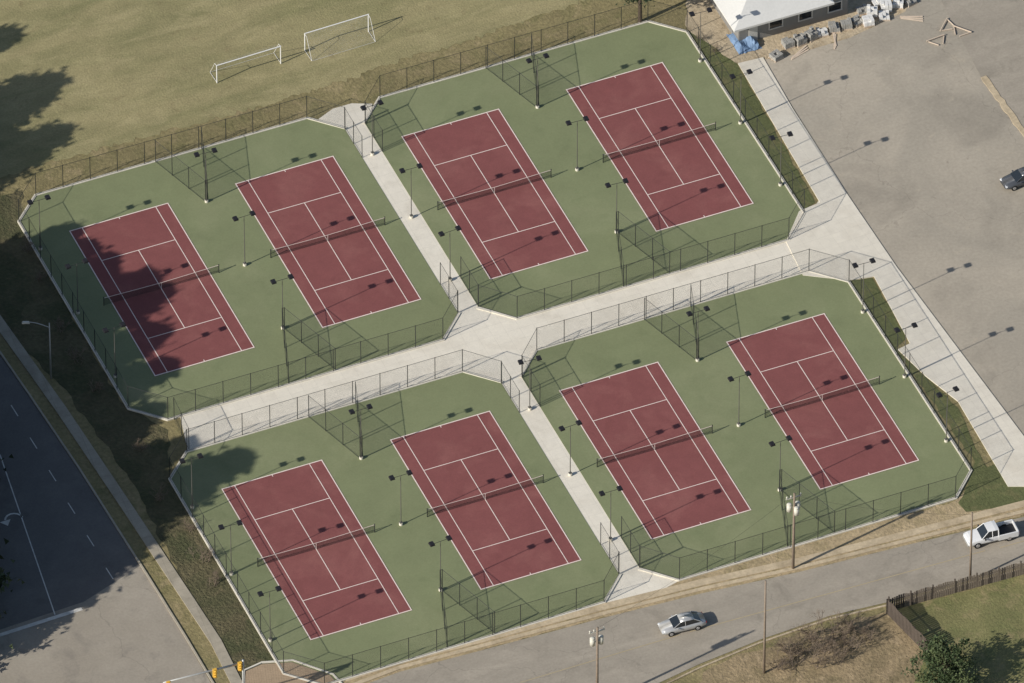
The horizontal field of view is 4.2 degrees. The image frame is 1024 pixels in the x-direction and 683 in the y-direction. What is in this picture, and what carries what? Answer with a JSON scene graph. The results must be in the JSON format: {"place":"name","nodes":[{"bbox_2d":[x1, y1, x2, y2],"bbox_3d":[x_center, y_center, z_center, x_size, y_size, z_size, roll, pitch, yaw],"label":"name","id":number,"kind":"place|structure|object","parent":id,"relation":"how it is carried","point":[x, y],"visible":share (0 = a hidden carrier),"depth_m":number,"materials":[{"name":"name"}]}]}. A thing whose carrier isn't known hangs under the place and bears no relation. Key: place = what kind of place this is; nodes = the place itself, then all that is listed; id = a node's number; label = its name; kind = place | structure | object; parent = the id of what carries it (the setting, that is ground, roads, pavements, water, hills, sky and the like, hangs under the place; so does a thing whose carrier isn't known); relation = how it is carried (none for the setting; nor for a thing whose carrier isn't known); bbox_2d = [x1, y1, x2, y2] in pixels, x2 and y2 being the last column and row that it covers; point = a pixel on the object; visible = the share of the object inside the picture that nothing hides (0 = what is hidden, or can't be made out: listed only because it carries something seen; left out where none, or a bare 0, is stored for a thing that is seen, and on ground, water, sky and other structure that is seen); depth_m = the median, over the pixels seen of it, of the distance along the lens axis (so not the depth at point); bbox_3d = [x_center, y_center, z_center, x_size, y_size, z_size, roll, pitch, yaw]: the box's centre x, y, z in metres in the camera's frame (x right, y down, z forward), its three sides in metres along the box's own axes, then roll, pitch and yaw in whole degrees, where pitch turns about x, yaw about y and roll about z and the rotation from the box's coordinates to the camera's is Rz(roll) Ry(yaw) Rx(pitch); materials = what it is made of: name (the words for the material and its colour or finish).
{"place":"outdoors","nodes":[
{"label":"outdoors","id":0,"kind":"place"},
{"bbox_2d":[0,315,241,682],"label":"sidewalk","id":1,"kind":"structure","parent":0,"point":[117,492],"depth_m":1412.32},
{"bbox_2d":[0,190,273,679],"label":"grass bank","id":2,"kind":"structure","parent":0,"point":[113,421],"depth_m":1420.94,"materials":[{"name":"plant"}]},
{"bbox_2d":[245,662,336,682],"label":"traffic island","id":3,"kind":"structure","parent":2,"relation":"on","point":[267,673],"depth_m":1394.02,"materials":[{"name":"concrete"}]},
{"bbox_2d":[244,659,341,682],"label":"kerb","id":4,"kind":"structure","parent":2,"relation":"on","point":[262,662],"depth_m":1395.02,"materials":[{"name":"concrete"}]},
{"bbox_2d":[0,0,584,177],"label":"playing field","id":5,"kind":"structure","parent":0,"point":[84,77],"depth_m":1462.07,"materials":[{"name":"green plant"}]},
{"bbox_2d":[210,44,280,82],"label":"soccer goal","id":6,"kind":"object","parent":5,"relation":"on","point":[260,52],"visible":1,"depth_m":1458.64,"materials":[{"name":"white paint"}]},
{"bbox_2d":[304,14,375,60],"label":"soccer goal","id":7,"kind":"object","parent":5,"relation":"on","point":[342,35],"visible":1,"depth_m":1461.99,"materials":[{"name":"white paint"}]},
{"bbox_2d":[0,0,1023,682],"bbox_3d":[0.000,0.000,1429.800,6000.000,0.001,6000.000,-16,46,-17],"label":"ground","id":8,"kind":"structure","parent":0,"point":[352,90],"depth_m":1450.49,"materials":[{"name":"green plant"}]},
{"bbox_2d":[0,555,24,617],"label":"pine tree","id":9,"kind":"object","parent":8,"relation":"on","point":[2,576],"visible":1,"depth_m":1397.88,"materials":[{"name":"green plant"}]},
{"bbox_2d":[0,355,139,629],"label":"avenue","id":10,"kind":"object","parent":8,"relation":"on","point":[74,563],"visible":1,"depth_m":1409.73,"materials":[{"name":"asphalt"}]},
{"bbox_2d":[0,454,54,614],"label":"road marking","id":11,"kind":"object","parent":10,"relation":"on","point":[28,536],"visible":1,"depth_m":1408.59,"materials":[{"name":"white paint"}]},
{"bbox_2d":[0,566,210,682],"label":"avenue","id":12,"kind":"object","parent":8,"relation":"on","point":[125,629],"visible":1,"depth_m":1397.28,"materials":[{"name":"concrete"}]},
{"bbox_2d":[0,607,82,635],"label":"road marking","id":13,"kind":"object","parent":12,"relation":"on","point":[40,621],"visible":1,"depth_m":1399.65,"materials":[{"name":"white paint"}]},
{"bbox_2d":[0,351,213,682],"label":"kerb","id":14,"kind":"structure","parent":8,"relation":"on","point":[106,511],"depth_m":1410.88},
{"bbox_2d":[163,659,244,682],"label":"traffic signal","id":15,"kind":"object","parent":8,"relation":"on","point":[240,664],"visible":1,"depth_m":1384.30,"materials":[{"name":"metal"}]},
{"bbox_2d":[20,119,456,417],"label":"court pad","id":16,"kind":"object","parent":8,"relation":"on","point":[251,293],"visible":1,"depth_m":1437.73,"materials":[{"name":"green paint"}]},
{"bbox_2d":[71,204,254,375],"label":"court surface","id":17,"kind":"object","parent":16,"relation":"on","point":[190,301],"visible":1,"depth_m":1435.38,"materials":[{"name":"paint"}]},
{"bbox_2d":[103,264,218,303],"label":"tennis net","id":18,"kind":"object","parent":17,"relation":"on","point":[161,284],"visible":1,"depth_m":1435.08,"materials":[{"name":"black fabric"}]},
{"bbox_2d":[69,203,253,375],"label":"court lines","id":19,"kind":"object","parent":17,"relation":"on","point":[161,289],"visible":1,"depth_m":1435.35,"materials":[{"name":"paint"}]},
{"bbox_2d":[155,127,207,199],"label":"chain link fence","id":20,"kind":"object","parent":16,"relation":"on","point":[188,172],"visible":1,"depth_m":1446.48,"materials":[{"name":"black metal"}]},
{"bbox_2d":[282,307,335,382],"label":"chain link fence","id":21,"kind":"object","parent":16,"relation":"on","point":[284,327],"visible":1,"depth_m":1427.81,"materials":[{"name":"black metal"}]},
{"bbox_2d":[235,157,419,327],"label":"court surface","id":22,"kind":"object","parent":16,"relation":"on","point":[357,254],"visible":1,"depth_m":1440.59,"materials":[{"name":"paint"}]},
{"bbox_2d":[270,216,384,257],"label":"tennis net","id":23,"kind":"object","parent":22,"relation":"on","point":[379,220],"visible":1,"depth_m":1440.44,"materials":[{"name":"fabric"}]},
{"bbox_2d":[235,156,420,327],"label":"court lines","id":24,"kind":"object","parent":22,"relation":"on","point":[328,242],"visible":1,"depth_m":1440.56,"materials":[{"name":"paint"}]},
{"bbox_2d":[17,117,460,420],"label":"kerb","id":25,"kind":"structure","parent":8,"relation":"on","point":[232,400],"depth_m":1431.21,"materials":[{"name":"concrete"}]},
{"bbox_2d":[18,96,457,418],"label":"chain link fence","id":26,"kind":"object","parent":25,"relation":"on","point":[360,347],"visible":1,"depth_m":1431.86,"materials":[{"name":"black metal"}]},
{"bbox_2d":[172,373,617,679],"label":"court pad","id":27,"kind":"object","parent":8,"relation":"on","point":[407,553],"visible":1,"depth_m":1409.79,"materials":[{"name":"green paint"}]},
{"bbox_2d":[223,461,411,638],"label":"court surface","id":28,"kind":"object","parent":27,"relation":"on","point":[346,563],"visible":1,"depth_m":1407.10,"materials":[{"name":"red paint"}]},
{"bbox_2d":[257,524,374,566],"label":"tennis net","id":29,"kind":"object","parent":28,"relation":"on","point":[316,545],"visible":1,"depth_m":1406.88,"materials":[{"name":"fabric"}]},
{"bbox_2d":[222,460,411,639],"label":"court lines","id":30,"kind":"object","parent":28,"relation":"on","point":[316,549],"visible":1,"depth_m":1407.01,"materials":[{"name":"paint"}]},
{"bbox_2d":[308,381,362,456],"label":"chain link fence","id":31,"kind":"object","parent":27,"relation":"on","point":[357,405],"visible":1,"depth_m":1418.53,"materials":[{"name":"black metal"}]},
{"bbox_2d":[440,569,494,643],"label":"chain link fence","id":32,"kind":"object","parent":27,"relation":"on","point":[441,581],"visible":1,"depth_m":1399.34,"materials":[{"name":"black metal"}]},
{"bbox_2d":[391,412,580,589],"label":"court surface","id":33,"kind":"object","parent":27,"relation":"on","point":[479,525],"visible":1,"depth_m":1412.43,"materials":[{"name":"red paint"}]},
{"bbox_2d":[390,411,580,589],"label":"court lines","id":34,"kind":"object","parent":33,"relation":"on","point":[485,500],"visible":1,"depth_m":1412.40,"materials":[{"name":"paint"}]},
{"bbox_2d":[427,474,543,516],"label":"tennis net","id":35,"kind":"object","parent":33,"relation":"on","point":[485,495],"visible":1,"depth_m":1412.19,"materials":[{"name":"fabric"}]},
{"bbox_2d":[501,362,519,412],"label":"chain link fence","id":36,"kind":"object","parent":27,"relation":"on","point":[512,384],"visible":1,"depth_m":1422.26,"materials":[{"name":"black metal"}]},
{"bbox_2d":[168,370,621,682],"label":"kerb","id":37,"kind":"structure","parent":8,"relation":"on","point":[403,661],"depth_m":1403.83,"materials":[{"name":"concrete"}]},
{"bbox_2d":[169,349,619,682],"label":"chain link fence","id":38,"kind":"object","parent":37,"relation":"on","point":[315,664],"visible":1,"depth_m":1401.95,"materials":[{"name":"black metal"}]},
{"bbox_2d":[180,103,818,602],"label":"walkway","id":39,"kind":"structure","parent":8,"relation":"on","point":[476,331],"depth_m":1429.07,"materials":[{"name":"concrete"}]},
{"bbox_2d":[173,397,188,448],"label":"chain link fence","id":40,"kind":"object","parent":39,"relation":"on","point":[183,425],"visible":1,"depth_m":1418.04,"materials":[{"name":"black metal"}]},
{"bbox_2d":[366,22,800,316],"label":"court pad","id":41,"kind":"object","parent":8,"relation":"on","point":[584,196],"visible":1,"depth_m":1449.47,"materials":[{"name":"green concrete"}]},
{"bbox_2d":[403,110,587,279],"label":"court surface","id":42,"kind":"object","parent":41,"relation":"on","point":[523,205],"visible":1,"depth_m":1445.96,"materials":[{"name":"paint"}]},
{"bbox_2d":[401,109,587,278],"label":"court lines","id":43,"kind":"object","parent":42,"relation":"on","point":[495,194],"visible":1,"depth_m":1445.82,"materials":[{"name":"paint"}]},
{"bbox_2d":[437,169,551,209],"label":"tennis net","id":44,"kind":"object","parent":42,"relation":"on","point":[493,190],"visible":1,"depth_m":1445.69,"materials":[{"name":"fabric"}]},
{"bbox_2d":[486,33,538,106],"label":"chain link fence","id":45,"kind":"object","parent":41,"relation":"on","point":[535,84],"visible":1,"depth_m":1456.96,"materials":[{"name":"black metal"}]},
{"bbox_2d":[616,211,669,285],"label":"chain link fence","id":46,"kind":"object","parent":41,"relation":"on","point":[635,231],"visible":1,"depth_m":1438.07,"materials":[{"name":"black metal"}]},
{"bbox_2d":[568,63,751,230],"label":"court surface","id":47,"kind":"object","parent":41,"relation":"on","point":[687,157],"visible":1,"depth_m":1451.25,"materials":[{"name":"paint"}]},
{"bbox_2d":[603,122,715,162],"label":"tennis net","id":48,"kind":"object","parent":47,"relation":"on","point":[659,143],"visible":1,"depth_m":1451.00,"materials":[{"name":"fabric"}]},
{"bbox_2d":[566,62,753,231],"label":"court lines","id":49,"kind":"object","parent":47,"relation":"on","point":[660,147],"visible":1,"depth_m":1451.22,"materials":[{"name":"paint"}]},
{"bbox_2d":[362,20,805,319],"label":"kerb","id":50,"kind":"structure","parent":8,"relation":"on","point":[640,282],"depth_m":1451.56,"materials":[{"name":"concrete"}]},
{"bbox_2d":[365,1,804,317],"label":"chain link fence","id":51,"kind":"object","parent":50,"relation":"on","point":[509,300],"visible":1,"depth_m":1450.22,"materials":[{"name":"black metal"}]},
{"bbox_2d":[615,0,663,22],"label":"tree","id":52,"kind":"object","parent":8,"relation":"on","point":[640,11],"visible":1,"depth_m":1463.77,"materials":[{"name":"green plant"}]},
{"bbox_2d":[342,493,1023,682],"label":"tan verge","id":53,"kind":"structure","parent":8,"relation":"on","point":[939,513],"depth_m":1407.42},
{"bbox_2d":[786,493,801,568],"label":"utility pole","id":54,"kind":"object","parent":53,"relation":"on","point":[796,507],"visible":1,"depth_m":1399.43,"materials":[{"name":"brown wood"}]},
{"bbox_2d":[346,500,1023,680],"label":"footpath","id":55,"kind":"structure","parent":8,"relation":"on","point":[811,557],"depth_m":1405.02,"materials":[{"name":"beige concrete"}]},
{"bbox_2d":[519,269,971,580],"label":"kerb","id":56,"kind":"structure","parent":8,"relation":"on","point":[811,540],"depth_m":1422.62,"materials":[{"name":"concrete"}]},
{"bbox_2d":[521,249,971,579],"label":"chain link fence","id":57,"kind":"object","parent":56,"relation":"on","point":[765,544],"visible":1,"depth_m":1423.93,"materials":[{"name":"black metal"}]},
{"bbox_2d":[523,274,968,577],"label":"court pad","id":58,"kind":"object","parent":8,"relation":"on","point":[748,455],"visible":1,"depth_m":1421.29,"materials":[{"name":"green paint"}]},
{"bbox_2d":[559,363,749,539],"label":"court surface","id":59,"kind":"object","parent":58,"relation":"on","point":[684,462],"visible":1,"depth_m":1417.80,"materials":[{"name":"red paint"}]},
{"bbox_2d":[559,362,750,538],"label":"court lines","id":60,"kind":"object","parent":59,"relation":"on","point":[655,450],"visible":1,"depth_m":1417.61,"materials":[{"name":"paint"}]},
{"bbox_2d":[597,425,712,466],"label":"tennis net","id":61,"kind":"object","parent":59,"relation":"on","point":[654,445],"visible":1,"depth_m":1417.56,"materials":[{"name":"fabric"}]},
{"bbox_2d":[644,287,698,359],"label":"chain link fence","id":62,"kind":"object","parent":58,"relation":"on","point":[679,325],"visible":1,"depth_m":1428.94,"materials":[{"name":"black metal"}]},
{"bbox_2d":[779,469,834,546],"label":"chain link fence","id":63,"kind":"object","parent":58,"relation":"on","point":[781,480],"visible":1,"depth_m":1409.96,"materials":[{"name":"black metal"}]},
{"bbox_2d":[728,314,917,488],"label":"court surface","id":64,"kind":"object","parent":58,"relation":"on","point":[851,412],"visible":1,"depth_m":1423.11,"materials":[{"name":"paint"}]},
{"bbox_2d":[726,313,918,489],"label":"court lines","id":65,"kind":"object","parent":64,"relation":"on","point":[822,401],"visible":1,"depth_m":1423.18,"materials":[{"name":"paint"}]},
{"bbox_2d":[765,376,879,417],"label":"tennis net","id":66,"kind":"object","parent":64,"relation":"on","point":[822,398],"visible":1,"depth_m":1422.79,"materials":[{"name":"fabric"}]},
{"bbox_2d":[686,28,814,208],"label":"grass strip","id":67,"kind":"object","parent":8,"relation":"on","point":[739,80],"depth_m":1454.98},
{"bbox_2d":[685,0,907,62],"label":"construction yard","id":68,"kind":"structure","parent":8,"relation":"on","point":[714,28],"depth_m":1464.47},
{"bbox_2d":[726,33,761,54],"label":"tarpaulin","id":69,"kind":"object","parent":68,"relation":"on","point":[747,44],"visible":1,"depth_m":1462.44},
{"bbox_2d":[710,0,847,40],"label":"building","id":70,"kind":"structure","parent":68,"relation":"on","point":[755,19],"depth_m":1462.46,"materials":[{"name":"white metal"}]},
{"bbox_2d":[781,37,794,49],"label":"loaded pallet","id":71,"kind":"object","parent":68,"relation":"on","point":[787,43],"visible":1,"depth_m":1462.35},
{"bbox_2d":[793,32,807,46],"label":"loaded pallet","id":72,"kind":"object","parent":68,"relation":"on","point":[800,39],"visible":1,"depth_m":1462.68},
{"bbox_2d":[804,26,817,42],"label":"loaded pallet","id":73,"kind":"object","parent":68,"relation":"on","point":[811,33],"visible":1,"depth_m":1463.25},
{"bbox_2d":[827,21,840,33],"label":"loaded pallet","id":74,"kind":"object","parent":68,"relation":"on","point":[833,26],"visible":1,"depth_m":1464.28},
{"bbox_2d":[839,17,852,30],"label":"loaded pallet","id":75,"kind":"object","parent":68,"relation":"on","point":[845,24],"visible":1,"depth_m":1464.53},
{"bbox_2d":[862,14,874,27],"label":"loaded pallet","id":76,"kind":"object","parent":68,"relation":"on","point":[868,20],"visible":1,"depth_m":1464.88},
{"bbox_2d":[667,570,1014,682],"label":"kerb","id":77,"kind":"structure","parent":8,"relation":"on","point":[748,647],"depth_m":1398.12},
{"bbox_2d":[765,0,1023,434],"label":"parking lot","id":78,"kind":"structure","parent":8,"relation":"on","point":[917,138],"depth_m":1449.53,"materials":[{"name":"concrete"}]},
{"bbox_2d":[981,76,1023,135],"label":"parking island","id":79,"kind":"structure","parent":78,"relation":"on","point":[987,82],"depth_m":1456.12,"materials":[{"name":"beige concrete"}]},
{"bbox_2d":[1000,167,1023,190],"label":"car","id":80,"kind":"object","parent":78,"relation":"on","point":[1013,180],"visible":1,"depth_m":1446.28,"materials":[{"name":"grey paint"}]},
{"bbox_2d":[850,278,986,483],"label":"grass strip","id":81,"kind":"object","parent":8,"relation":"on","point":[953,409],"depth_m":1426.04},
{"bbox_2d":[969,512,972,581],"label":"utility pole","id":82,"kind":"object","parent":8,"relation":"on","point":[970,566],"visible":1,"depth_m":1400.65,"materials":[{"name":"brown wood"}]},
{"bbox_2d":[958,464,1023,511],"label":"grass strip","id":83,"kind":"object","parent":8,"relation":"on","point":[987,488],"depth_m":1413.38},
{"bbox_2d":[370,517,1023,682],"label":"street","id":84,"kind":"structure","parent":0,"point":[518,661],"depth_m":1399.68,"materials":[{"name":"asphalt"}]},
{"bbox_2d":[589,627,604,682],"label":"utility pole","id":85,"kind":"object","parent":84,"relation":"on","point":[599,639],"visible":1,"depth_m":1384.85,"materials":[{"name":"brown wood"}]},
{"bbox_2d":[658,611,706,636],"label":"car","id":86,"kind":"object","parent":84,"relation":"on","point":[672,625],"visible":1,"depth_m":1398.05,"materials":[{"name":"silver metal"}]},
{"bbox_2d":[354,509,1023,682],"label":"kerb","id":87,"kind":"structure","parent":84,"relation":"on","point":[687,592],"depth_m":1402.59,"materials":[{"name":"beige concrete"}]},
{"bbox_2d":[690,550,984,631],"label":"road marking","id":88,"kind":"object","parent":84,"relation":"on","point":[838,590],"visible":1,"depth_m":1402.92,"materials":[{"name":"yellow paint"}]},
{"bbox_2d":[963,519,1019,548],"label":"pickup truck","id":89,"kind":"object","parent":84,"relation":"on","point":[991,531],"visible":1,"depth_m":1407.38,"materials":[{"name":"white paint"}]},
{"bbox_2d":[700,612,929,682],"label":"bare dirt","id":90,"kind":"structure","parent":0,"point":[882,658],"depth_m":1395.41,"materials":[{"name":"soil"}]},
{"bbox_2d":[763,580,766,673],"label":"utility pole","id":91,"kind":"object","parent":90,"relation":"on","point":[764,647],"visible":1,"depth_m":1390.60,"materials":[{"name":"brown wood"}]},
{"bbox_2d":[779,639,803,680],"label":"bare shrub","id":92,"kind":"object","parent":90,"relation":"on","point":[789,653],"visible":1,"depth_m":1394.29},
{"bbox_2d":[784,632,816,656],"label":"bare shrub","id":93,"kind":"object","parent":90,"relation":"on","point":[798,647],"visible":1,"depth_m":1395.66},
{"bbox_2d":[789,617,832,645],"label":"bare shrub","id":94,"kind":"object","parent":90,"relation":"on","point":[803,631],"visible":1,"depth_m":1396.85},
{"bbox_2d":[798,633,832,668],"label":"bare shrub","id":95,"kind":"object","parent":90,"relation":"on","point":[821,657],"visible":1,"depth_m":1394.45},
{"bbox_2d":[807,626,840,654],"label":"bare shrub","id":96,"kind":"object","parent":90,"relation":"on","point":[829,644],"visible":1,"depth_m":1395.89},
{"bbox_2d":[809,608,856,641],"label":"bare shrub","id":97,"kind":"object","parent":90,"relation":"on","point":[842,628],"visible":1,"depth_m":1397.23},
{"bbox_2d":[816,642,849,662],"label":"bare shrub","id":98,"kind":"object","parent":90,"relation":"on","point":[841,653],"visible":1,"depth_m":1394.88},
{"bbox_2d":[834,630,865,652],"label":"bare shrub","id":99,"kind":"object","parent":90,"relation":"on","point":[845,642],"visible":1,"depth_m":1396.16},
{"bbox_2d":[886,598,928,649],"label":"wooden fence","id":100,"kind":"object","parent":90,"relation":"on","point":[915,634],"visible":1,"depth_m":1397.91,"materials":[{"name":"brown wood"}]},
{"bbox_2d":[738,57,1023,486],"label":"sidewalk","id":101,"kind":"structure","parent":0,"point":[833,222],"depth_m":1437.67,"materials":[{"name":"concrete"}]},
{"bbox_2d":[897,575,1023,682],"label":"yard lawn","id":102,"kind":"structure","parent":0,"point":[988,620],"depth_m":1399.38,"materials":[{"name":"green plant"}]},
{"bbox_2d":[901,629,981,682],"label":"evergreen tree","id":103,"kind":"object","parent":102,"relation":"on","point":[947,670],"visible":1,"depth_m":1389.95,"materials":[{"name":"green plant"}]},
{"bbox_2d":[888,561,1023,608],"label":"wooden fence","id":104,"kind":"object","parent":102,"relation":"on","point":[973,579],"visible":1,"depth_m":1402.14,"materials":[{"name":"brown wood"}]},
{"bbox_2d":[941,0,1023,126],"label":"side road","id":105,"kind":"structure","parent":0,"point":[993,41],"depth_m":1463.62,"materials":[{"name":"concrete"}]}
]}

